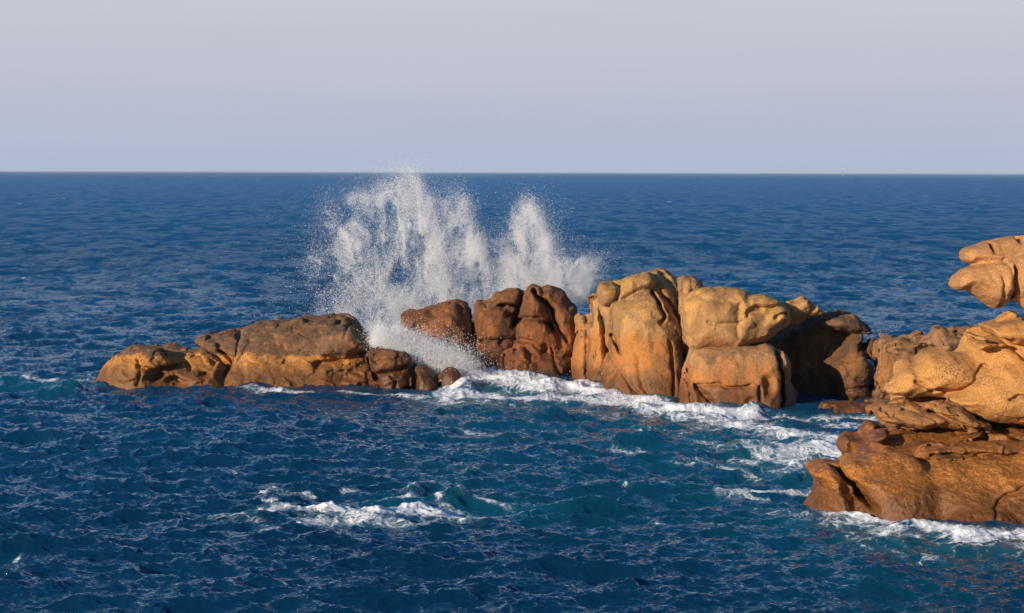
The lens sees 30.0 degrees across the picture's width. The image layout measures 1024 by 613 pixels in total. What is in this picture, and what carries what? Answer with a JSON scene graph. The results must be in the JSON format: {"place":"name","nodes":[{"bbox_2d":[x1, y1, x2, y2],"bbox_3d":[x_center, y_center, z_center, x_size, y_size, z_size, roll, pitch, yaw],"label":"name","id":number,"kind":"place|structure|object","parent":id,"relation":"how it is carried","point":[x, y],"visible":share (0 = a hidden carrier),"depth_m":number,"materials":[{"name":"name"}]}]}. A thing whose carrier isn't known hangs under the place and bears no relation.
{"place":"outdoors","nodes":[
{"label":"outdoors","id":0,"kind":"place"},
{"bbox_2d":[0,171,1023,612],"bbox_3d":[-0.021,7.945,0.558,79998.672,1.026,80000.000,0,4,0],"label":"sea","id":1,"kind":"structure","parent":0,"point":[526,491],"depth_m":57.89,"materials":[{"name":"blue liquid"}]},
{"bbox_2d":[92,342,225,389],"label":"rock","id":2,"kind":"object","parent":1,"relation":"in","point":[156,365],"visible":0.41,"depth_m":72.22,"materials":[{"name":"stone"}]},
{"bbox_2d":[195,313,372,387],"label":"slab rock","id":3,"kind":"object","parent":1,"relation":"in","point":[311,349],"visible":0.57,"depth_m":72.78,"materials":[{"name":"stone"}]},
{"bbox_2d":[365,346,437,389],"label":"ribbed rock","id":4,"kind":"object","parent":1,"relation":"in","point":[391,368],"visible":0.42,"depth_m":71.21,"materials":[{"name":"stone"}]},
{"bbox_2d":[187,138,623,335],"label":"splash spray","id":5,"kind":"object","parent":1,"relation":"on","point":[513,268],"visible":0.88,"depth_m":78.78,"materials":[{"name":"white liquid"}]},
{"bbox_2d":[349,302,505,379],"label":"surge spray","id":6,"kind":"object","parent":1,"relation":"on","point":[434,358],"visible":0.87,"depth_m":72.23,"materials":[{"name":"white liquid"}]},
{"bbox_2d":[401,299,477,372],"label":"leaning boulder","id":7,"kind":"object","parent":1,"relation":"in","point":[455,315],"visible":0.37,"depth_m":74.47,"materials":[{"name":"brown stone"}]},
{"bbox_2d":[437,367,462,386],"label":"wet boulder","id":8,"kind":"object","parent":1,"relation":"in","point":[447,376],"visible":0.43,"depth_m":71.19,"materials":[{"name":"stone"}]},
{"bbox_2d":[438,370,574,385],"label":"shore spray","id":9,"kind":"object","parent":1,"relation":"on","point":[493,377],"visible":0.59,"depth_m":71.02,"materials":[{"name":"white liquid"}]},
{"bbox_2d":[496,346,530,370],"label":"foot rock","id":10,"kind":"object","parent":1,"relation":"in","point":[518,358],"visible":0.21,"depth_m":73.48,"materials":[{"name":"brown stone"}]},
{"bbox_2d":[473,284,576,376],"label":"cracked boulder","id":11,"kind":"object","parent":1,"relation":"in","point":[537,321],"visible":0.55,"depth_m":74.38,"materials":[{"name":"brown stone"}]},
{"bbox_2d":[571,293,608,379],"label":"knobbed rock","id":12,"kind":"object","parent":1,"relation":"in","point":[590,349],"visible":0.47,"depth_m":72.57,"materials":[{"name":"stone"}]},
{"bbox_2d":[596,268,688,396],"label":"tall boulder","id":13,"kind":"object","parent":1,"relation":"in","point":[645,354],"visible":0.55,"depth_m":69.78,"materials":[{"name":"stone"}]},
{"bbox_2d":[677,275,702,351],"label":"knob rock","id":14,"kind":"object","parent":13,"relation":"on","point":[686,284],"visible":0.56,"depth_m":70.04,"materials":[{"name":"stone"}]},
{"bbox_2d":[678,342,797,408],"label":"block","id":15,"kind":"structure","parent":1,"relation":"in","point":[759,372],"depth_m":66.10,"materials":[{"name":"stone"}]},
{"bbox_2d":[682,286,790,349],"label":"block","id":16,"kind":"structure","parent":15,"relation":"on","point":[720,316],"depth_m":67.10,"materials":[{"name":"stone"}]},
{"bbox_2d":[780,296,825,329],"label":"tongue rock","id":17,"kind":"object","parent":16,"relation":"on","point":[802,309],"visible":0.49,"depth_m":68.45,"materials":[{"name":"stone"}]},
{"bbox_2d":[764,309,877,400],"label":"shadowed boulder","id":18,"kind":"object","parent":1,"relation":"in","point":[827,353],"visible":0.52,"depth_m":69.89,"materials":[{"name":"stone"}]},
{"bbox_2d":[818,398,872,412],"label":"wet ledge","id":19,"kind":"object","parent":1,"relation":"in","point":[849,406],"visible":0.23,"depth_m":65.47,"materials":[{"name":"stone"}]},
{"bbox_2d":[803,450,1023,523],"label":"foreground rock","id":20,"kind":"object","parent":1,"relation":"in","point":[894,486],"visible":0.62,"depth_m":44.76,"materials":[{"name":"stone"}]},
{"bbox_2d":[872,324,977,403],"bbox_3d":[13.948,2.463,63.736,4.157,3.894,4.428,0,4,0],"label":"back rock","id":21,"kind":"object","parent":1,"relation":"in","point":[888,351],"visible":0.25,"depth_m":63.42,"materials":[{"name":"stone"}]},
{"bbox_2d":[836,420,1023,499],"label":"terraced rock","id":22,"kind":"object","parent":1,"relation":"in","point":[935,443],"visible":0.36,"depth_m":47.08,"materials":[{"name":"stone"}]},
{"bbox_2d":[865,396,1023,438],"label":"shelf rock","id":23,"kind":"object","parent":22,"relation":"on","point":[911,414],"visible":0.83,"depth_m":47.39,"materials":[{"name":"stone"}]},
{"bbox_2d":[884,317,1023,427],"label":"shore boulder","id":24,"kind":"object","parent":23,"relation":"on","point":[978,371],"visible":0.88,"depth_m":47.85,"materials":[{"name":"stone"}]},
{"bbox_2d":[994,310,1017,321],"bbox_3d":[12.607,0.263,48.736,0.578,0.319,0.586,0,4,0],"label":"cap rock","id":25,"kind":"object","parent":24,"relation":"on","point":[1007,315],"visible":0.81,"depth_m":48.51,"materials":[{"name":"stone"}]},
{"bbox_2d":[0,0,1023,173],"label":"sky","id":26,"kind":"structure","parent":0,"point":[598,86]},
{"bbox_2d":[948,235,1023,308],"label":"balanced boulder","id":27,"kind":"object","parent":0,"point":[991,275],"visible":1,"depth_m":46.15,"materials":[{"name":"stone"}]}
]}

